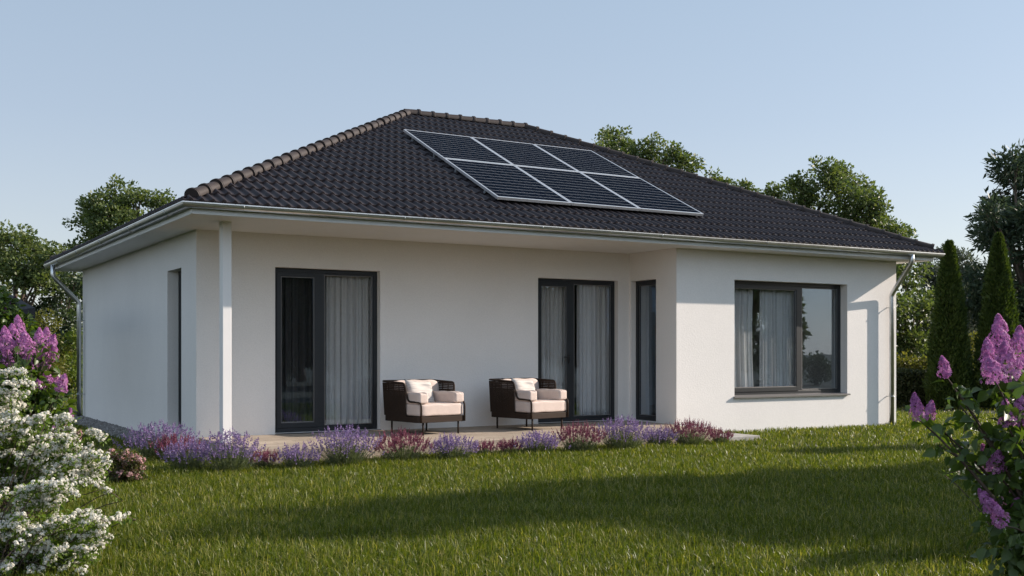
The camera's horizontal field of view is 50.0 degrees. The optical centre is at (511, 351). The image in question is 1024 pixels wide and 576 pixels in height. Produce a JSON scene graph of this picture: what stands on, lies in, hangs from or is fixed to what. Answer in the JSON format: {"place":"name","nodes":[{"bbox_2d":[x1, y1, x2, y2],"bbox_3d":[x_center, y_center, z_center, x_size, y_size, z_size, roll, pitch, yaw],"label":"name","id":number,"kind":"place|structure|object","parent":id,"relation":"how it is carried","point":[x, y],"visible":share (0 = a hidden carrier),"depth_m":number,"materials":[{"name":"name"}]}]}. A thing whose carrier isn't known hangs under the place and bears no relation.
{"place":"outdoors","nodes":[
{"label":"outdoors","id":0,"kind":"place"},
{"bbox_2d":[0,368,1020,575],"bbox_3d":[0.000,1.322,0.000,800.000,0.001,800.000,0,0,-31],"label":"lawn","id":1,"kind":"structure","parent":0,"point":[943,409],"depth_m":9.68,"materials":[{"name":"plant"}]},
{"bbox_2d":[5,295,35,319],"bbox_3d":[-8.532,0.210,17.437,1.386,2.208,3.532,0,0,-31],"label":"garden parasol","id":2,"kind":"object","parent":1,"relation":"on","point":[30,308],"visible":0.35,"depth_m":16.39,"materials":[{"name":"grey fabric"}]},
{"bbox_2d":[0,285,53,377],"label":"lilac bush","id":3,"kind":"object","parent":1,"relation":"on","point":[9,309],"visible":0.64,"depth_m":12.46,"materials":[{"name":"green plant"}]},
{"bbox_2d":[0,219,69,305],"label":"oak tree","id":4,"kind":"object","parent":1,"relation":"on","point":[21,271],"visible":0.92,"depth_m":36.91,"materials":[{"name":"green plant"}]},
{"bbox_2d":[0,315,77,517],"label":"lilac bush","id":5,"kind":"object","parent":1,"relation":"on","point":[26,353],"visible":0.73,"depth_m":8.52,"materials":[{"name":"purple plant"}]},
{"bbox_2d":[27,308,72,386],"bbox_3d":[-12.961,0.054,29.717,2.229,2.523,1.755,0,0,-31],"label":"shrub","id":6,"kind":"object","parent":1,"relation":"on","point":[54,326],"visible":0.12,"depth_m":30.14,"materials":[{"name":"green plant"}]},
{"bbox_2d":[27,271,82,386],"bbox_3d":[-16.244,-0.836,39.020,4.246,4.310,2.354,0,0,39],"label":"leafy tree","id":7,"kind":"object","parent":1,"relation":"on","point":[68,313],"visible":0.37,"depth_m":38.38,"materials":[{"name":"green plant"}]},
{"bbox_2d":[0,366,122,545],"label":"spirea shrub","id":8,"kind":"object","parent":1,"relation":"on","point":[58,459],"visible":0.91,"depth_m":7.17,"materials":[{"name":"white plant"}]},
{"bbox_2d":[51,327,82,398],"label":"shrub","id":9,"kind":"object","parent":1,"relation":"on","point":[72,367],"visible":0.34,"depth_m":30.72,"materials":[{"name":"green plant"}]},
{"bbox_2d":[0,475,136,575],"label":"spirea shrub","id":10,"kind":"object","parent":1,"relation":"on","point":[49,541],"visible":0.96,"depth_m":6.35,"materials":[{"name":"white plant"}]},
{"bbox_2d":[64,425,84,449],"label":"flowering shrub","id":11,"kind":"object","parent":1,"relation":"on","point":[78,431],"visible":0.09,"depth_m":12.99,"materials":[{"name":"white plant"}]},
{"bbox_2d":[59,173,176,313],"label":"oak tree","id":12,"kind":"object","parent":1,"relation":"on","point":[98,217],"visible":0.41,"depth_m":42.55,"materials":[{"name":"green plant"}]},
{"bbox_2d":[98,445,147,483],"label":"flowering shrub","id":13,"kind":"object","parent":1,"relation":"on","point":[126,462],"visible":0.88,"depth_m":10.81,"materials":[{"name":"pink plant"}]},
{"bbox_2d":[73,415,188,448],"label":"gravel","id":14,"kind":"structure","parent":1,"relation":"on","point":[112,429],"depth_m":18.43,"materials":[{"name":"grey gravel"}]},
{"bbox_2d":[111,419,199,459],"bbox_3d":[-4.283,1.062,13.304,0.961,0.526,0.880,0,0,42],"label":"lavender plant","id":15,"kind":"object","parent":1,"relation":"on","point":[147,451],"visible":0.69,"depth_m":13.19,"materials":[{"name":"purple plant"}]},
{"bbox_2d":[148,433,206,462],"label":"heather plant","id":16,"kind":"object","parent":1,"relation":"on","point":[164,439],"visible":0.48,"depth_m":12.85,"materials":[{"name":"purple plant"}]},
{"bbox_2d":[156,436,220,470],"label":"lavender plant","id":17,"kind":"object","parent":1,"relation":"on","point":[189,459],"visible":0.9,"depth_m":11.91,"materials":[{"name":"purple plant"}]},
{"bbox_2d":[191,426,265,471],"bbox_3d":[-3.054,1.061,11.869,0.834,0.498,0.770,0,0,-31],"label":"lavender plant","id":18,"kind":"object","parent":1,"relation":"on","point":[227,458],"visible":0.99,"depth_m":11.82,"materials":[{"name":"purple plant"}]},
{"bbox_2d":[250,447,278,466],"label":"heather plant","id":19,"kind":"object","parent":1,"relation":"on","point":[265,455],"visible":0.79,"depth_m":12.32,"materials":[{"name":"pink plant"}]},
{"bbox_2d":[270,442,321,467],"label":"lavender plant","id":20,"kind":"object","parent":1,"relation":"on","point":[296,453],"visible":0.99,"depth_m":12.16,"materials":[{"name":"purple plant"}]},
{"bbox_2d":[303,422,384,465],"bbox_3d":[-1.934,1.057,12.564,0.890,0.505,0.993,0,0,-31],"label":"lavender plant","id":21,"kind":"object","parent":1,"relation":"on","point":[351,454],"visible":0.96,"depth_m":12.48,"materials":[{"name":"purple plant"}]},
{"bbox_2d":[367,425,434,460],"bbox_3d":[-1.286,1.097,13.066,0.823,0.445,0.815,0,0,-31],"label":"heather plant","id":22,"kind":"object","parent":1,"relation":"on","point":[399,452],"visible":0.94,"depth_m":12.97,"materials":[{"name":"red plant"}]},
{"bbox_2d":[428,431,479,458],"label":"lavender plant","id":23,"kind":"object","parent":1,"relation":"on","point":[450,448],"visible":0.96,"depth_m":13.16,"materials":[{"name":"purple plant"}]},
{"bbox_2d":[198,420,717,464],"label":"terrace","id":24,"kind":"structure","parent":1,"relation":"on","point":[476,433],"depth_m":14.90,"materials":[{"name":"beige stone"}]},
{"bbox_2d":[382,379,465,434],"bbox_3d":[-1.223,0.769,15.386,0.885,0.741,0.896,0,0,-40],"label":"armchair","id":25,"kind":"object","parent":24,"relation":"on","point":[401,404],"visible":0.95,"depth_m":15.17,"materials":[{"name":"beige fabric"}]},
{"bbox_2d":[404,379,434,401],"bbox_3d":[-1.286,0.595,15.406,0.490,0.410,0.139,7,-29,-46],"label":"throw pillow","id":26,"kind":"object","parent":25,"relation":"on","point":[416,386],"visible":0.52,"depth_m":15.39,"materials":[{"name":"fabric"}]},
{"bbox_2d":[489,378,568,430],"bbox_3d":[0.254,0.769,16.238,0.885,0.741,0.896,0,0,-43],"label":"armchair","id":27,"kind":"object","parent":24,"relation":"on","point":[507,400],"visible":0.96,"depth_m":16.03,"materials":[{"name":"beige fabric"}]},
{"bbox_2d":[511,378,537,398],"bbox_3d":[0.190,0.595,16.255,0.139,0.410,0.490,-30,-23,35],"label":"throw pillow","id":28,"kind":"object","parent":27,"relation":"on","point":[524,384],"visible":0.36,"depth_m":16.20,"materials":[{"name":"fabric"}]},
{"bbox_2d":[474,438,498,454],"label":"heather plant","id":29,"kind":"object","parent":1,"relation":"on","point":[484,447],"visible":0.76,"depth_m":13.78,"materials":[{"name":"pink plant"}]},
{"bbox_2d":[44,109,944,446],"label":"house","id":30,"kind":"structure","parent":1,"relation":"on","point":[182,309],"depth_m":16.95,"materials":[{"name":"white paint"}]},
{"bbox_2d":[178,271,180,425],"bbox_3d":[-4.621,-0.032,15.659,0.070,2.260,0.787,0,0,-31],"label":"window","id":31,"kind":"structure","parent":30,"relation":"in","point":[179,273],"depth_m":15.93,"materials":[{"name":"black glass"}]},
{"bbox_2d":[275,268,376,432],"bbox_3d":[-2.651,-0.018,15.623,1.567,2.288,0.082,0,0,-31],"label":"patio door","id":32,"kind":"structure","parent":30,"relation":"in","point":[318,275],"depth_m":15.52,"materials":[{"name":"grey metal"}]},
{"bbox_2d":[282,277,312,421],"bbox_3d":[-3.013,-0.085,15.531,0.703,2.390,0.108,0,0,-34],"label":"window pane","id":33,"kind":"object","parent":32,"relation":"attached to","point":[297,349],"visible":0.69,"depth_m":15.50,"materials":[{"name":"black glass"}]},
{"bbox_2d":[326,276,370,424],"bbox_3d":[-2.295,-0.085,15.972,0.871,2.390,0.118,0,0,-31],"label":"curtain","id":34,"kind":"object","parent":30,"relation":"hanging from","point":[348,349],"visible":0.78,"depth_m":15.92,"materials":[{"name":"white fabric"}]},
{"bbox_2d":[403,129,512,164],"bbox_3d":[-0.907,-3.320,18.085,1.265,0.105,1.614,0,26,-31],"label":"solar panel","id":35,"kind":"object","parent":30,"relation":"attached to","point":[447,146],"visible":0.9,"depth_m":18.02,"materials":[{"name":"glass"}]},
{"bbox_2d":[444,158,570,204],"bbox_3d":[-0.098,-2.562,16.729,1.265,0.105,1.847,0,26,-31],"label":"solar panel","id":36,"kind":"object","parent":30,"relation":"attached to","point":[505,182],"visible":1,"depth_m":16.60,"materials":[{"name":"glass"}]},
{"bbox_2d":[471,137,578,171],"bbox_3d":[0.189,-3.320,18.740,1.265,0.105,1.614,0,26,-31],"label":"solar panel","id":37,"kind":"object","parent":30,"relation":"attached to","point":[522,154],"visible":0.86,"depth_m":18.69,"materials":[{"name":"glass"}]},
{"bbox_2d":[542,286,564,389],"bbox_3d":[0.603,-0.085,17.694,0.710,2.390,0.104,0,0,-31],"label":"curtain","id":38,"kind":"object","parent":30,"relation":"hanging from","point":[553,332],"visible":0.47,"depth_m":17.73,"materials":[{"name":"white fabric"}]},
{"bbox_2d":[538,278,613,422],"bbox_3d":[1.031,-0.018,17.771,1.553,2.288,0.145,0,0,-31],"label":"patio door","id":39,"kind":"structure","parent":30,"relation":"in","point":[569,284],"depth_m":17.73,"materials":[{"name":"grey metal"}]},
{"bbox_2d":[515,165,639,210],"bbox_3d":[0.999,-2.562,17.383,1.265,0.105,1.847,0,26,-31],"label":"solar panel","id":40,"kind":"object","parent":30,"relation":"attached to","point":[574,188],"visible":0.98,"depth_m":17.27,"materials":[{"name":"glass"}]},
{"bbox_2d":[534,144,638,177],"bbox_3d":[1.286,-3.320,19.394,1.265,0.105,1.614,0,26,-31],"label":"solar panel","id":41,"kind":"object","parent":30,"relation":"attached to","point":[585,161],"visible":0.91,"depth_m":19.34,"materials":[{"name":"glass"}]},
{"bbox_2d":[576,285,608,415],"bbox_3d":[1.344,-0.085,18.140,0.645,2.390,0.124,0,0,-31],"label":"curtain","id":42,"kind":"object","parent":30,"relation":"hanging from","point":[592,396],"visible":0.85,"depth_m":18.10,"materials":[{"name":"white fabric"}]},
{"bbox_2d":[580,172,702,215],"bbox_3d":[2.095,-2.562,18.037,1.265,0.105,1.847,0,26,-31],"label":"solar panel","id":43,"kind":"object","parent":30,"relation":"attached to","point":[642,195],"visible":0.97,"depth_m":17.93,"materials":[{"name":"glass"}]},
{"bbox_2d":[636,280,655,420],"bbox_3d":[2.250,-0.018,17.949,0.070,2.288,0.657,0,0,-31],"label":"window","id":44,"kind":"structure","parent":30,"relation":"in","point":[639,416],"depth_m":18.17,"materials":[{"name":"grey metal"}]},
{"bbox_2d":[646,286,649,414],"bbox_3d":[2.163,-0.085,18.535,0.119,2.390,0.403,0,0,-31],"label":"curtain","id":45,"kind":"object","parent":30,"relation":"hanging from","point":[647,350],"visible":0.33,"depth_m":18.40,"materials":[{"name":"grey fabric"}]},
{"bbox_2d":[734,288,752,386],"bbox_3d":[3.701,-0.145,18.193,0.783,2.270,0.119,0,0,-31],"label":"curtain","id":46,"kind":"object","parent":30,"relation":"hanging from","point":[743,363],"visible":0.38,"depth_m":18.25,"materials":[{"name":"white fabric"}]},
{"bbox_2d":[759,289,793,386],"bbox_3d":[4.561,-0.145,18.689,0.894,2.270,0.116,0,0,-31],"label":"curtain","id":47,"kind":"object","parent":30,"relation":"hanging from","point":[776,346],"visible":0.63,"depth_m":18.63,"materials":[{"name":"white fabric"}]},
{"bbox_2d":[733,280,850,397],"bbox_3d":[4.671,-0.202,18.517,2.660,1.919,0.265,0,0,-31],"label":"window","id":48,"kind":"structure","parent":30,"relation":"in","point":[796,390],"depth_m":18.70,"materials":[{"name":"grey metal"}]},
{"bbox_2d":[493,436,522,453],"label":"heather plant","id":49,"kind":"object","parent":1,"relation":"on","point":[510,444],"visible":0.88,"depth_m":13.95,"materials":[{"name":"pink plant"}]},
{"bbox_2d":[514,429,570,453],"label":"lavender plant","id":50,"kind":"object","parent":1,"relation":"on","point":[543,445],"visible":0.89,"depth_m":13.89,"materials":[{"name":"purple plant"}]},
{"bbox_2d":[66,329,1022,369],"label":"distant woodland","id":51,"kind":"object","parent":1,"relation":"on","point":[897,351],"depth_m":73.18,"materials":[{"name":"green plant"}]},
{"bbox_2d":[551,419,607,452],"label":"heather plant","id":52,"kind":"object","parent":1,"relation":"on","point":[585,444],"visible":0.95,"depth_m":14.19,"materials":[{"name":"pink plant"}]},
{"bbox_2d":[585,414,655,449],"bbox_3d":[1.476,1.061,14.505,0.918,0.498,0.788,0,0,-31],"label":"lavender plant","id":53,"kind":"object","parent":1,"relation":"on","point":[614,441],"visible":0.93,"depth_m":14.41,"materials":[{"name":"purple plant"}]},
{"bbox_2d":[594,124,706,173],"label":"oak tree","id":54,"kind":"object","parent":1,"relation":"on","point":[671,155],"visible":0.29,"depth_m":45.42,"materials":[{"name":"green plant"}]},
{"bbox_2d":[640,426,680,445],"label":"lavender plant","id":55,"kind":"object","parent":1,"relation":"on","point":[662,438],"visible":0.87,"depth_m":15.11,"materials":[{"name":"purple plant"}]},
{"bbox_2d":[660,417,716,445],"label":"heather plant","id":56,"kind":"object","parent":1,"relation":"on","point":[691,433],"visible":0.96,"depth_m":15.26,"materials":[{"name":"pink plant"}]},
{"bbox_2d":[709,426,734,442],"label":"heather plant","id":57,"kind":"object","parent":1,"relation":"on","point":[717,436],"visible":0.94,"depth_m":15.65,"materials":[{"name":"pink plant"}]},
{"bbox_2d":[704,166,770,195],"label":"oak tree","id":58,"kind":"object","parent":1,"relation":"on","point":[743,183],"visible":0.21,"depth_m":45.87,"materials":[{"name":"green plant"}]},
{"bbox_2d":[720,433,759,440],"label":"paving slab","id":59,"kind":"structure","parent":1,"relation":"on","point":[737,436],"depth_m":16.25,"materials":[{"name":"concrete"}]},
{"bbox_2d":[759,155,917,237],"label":"oak tree","id":60,"kind":"object","parent":1,"relation":"on","point":[835,178],"visible":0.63,"depth_m":40.84,"materials":[{"name":"green plant"}]},
{"bbox_2d":[896,349,927,369],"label":"shrub","id":61,"kind":"object","parent":1,"relation":"on","point":[908,362],"visible":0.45,"depth_m":29.17,"materials":[{"name":"green plant"}]},
{"bbox_2d":[896,261,934,367],"bbox_3d":[11.767,-0.932,32.940,2.587,4.522,4.358,0,0,28],"label":"leafy tree","id":62,"kind":"object","parent":1,"relation":"on","point":[909,304],"visible":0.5,"depth_m":32.28,"materials":[{"name":"green plant"}]},
{"bbox_2d":[896,366,974,406],"bbox_3d":[10.295,0.850,26.499,7.736,1.122,1.194,0,0,0],"label":"hedge","id":63,"kind":"object","parent":1,"relation":"on","point":[909,382],"visible":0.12,"depth_m":26.05,"materials":[{"name":"green plant"}]},
{"bbox_2d":[920,239,975,407],"bbox_3d":[10.121,-0.649,25.389,1.176,3.917,1.186,0,0,1],"label":"conifer","id":64,"kind":"object","parent":1,"relation":"on","point":[950,341],"visible":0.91,"depth_m":25.16,"materials":[{"name":"green plant"}]},
{"bbox_2d":[905,313,1023,575],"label":"lilac bush","id":65,"kind":"object","parent":1,"relation":"on","point":[1002,516],"visible":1,"depth_m":5.64,"materials":[{"name":"green plant"}]},
{"bbox_2d":[943,451,1021,546],"bbox_3d":[3.294,0.838,7.038,0.840,0.949,0.648,0,0,-31],"label":"spirea shrub","id":66,"kind":"object","parent":1,"relation":"on","point":[963,472],"visible":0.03,"depth_m":7.07,"materials":[{"name":"green plant"}]},
{"bbox_2d":[961,138,1023,351],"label":"broadleaf tree","id":67,"kind":"object","parent":1,"relation":"on","point":[992,218],"visible":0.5,"depth_m":27.40,"materials":[{"name":"green plant"}]},
{"bbox_2d":[972,232,1022,408],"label":"conifer","id":68,"kind":"object","parent":1,"relation":"on","point":[998,294],"visible":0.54,"depth_m":25.02,"materials":[{"name":"green plant"}]},
{"bbox_2d":[0,0,1023,333],"label":"sky","id":69,"kind":"structure","parent":0,"point":[180,95],"materials":[{"name":"blue"}]},
{"bbox_2d":[908,243,982,359],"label":"willow tree","id":70,"kind":"object","parent":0,"point":[961,259],"visible":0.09,"depth_m":55.11,"materials":[{"name":"green plant"}]},
{"bbox_2d":[968,331,977,366],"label":"shrub","id":71,"kind":"object","parent":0,"point":[971,340],"visible":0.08,"depth_m":30.68,"materials":[{"name":"green plant"}]}
]}

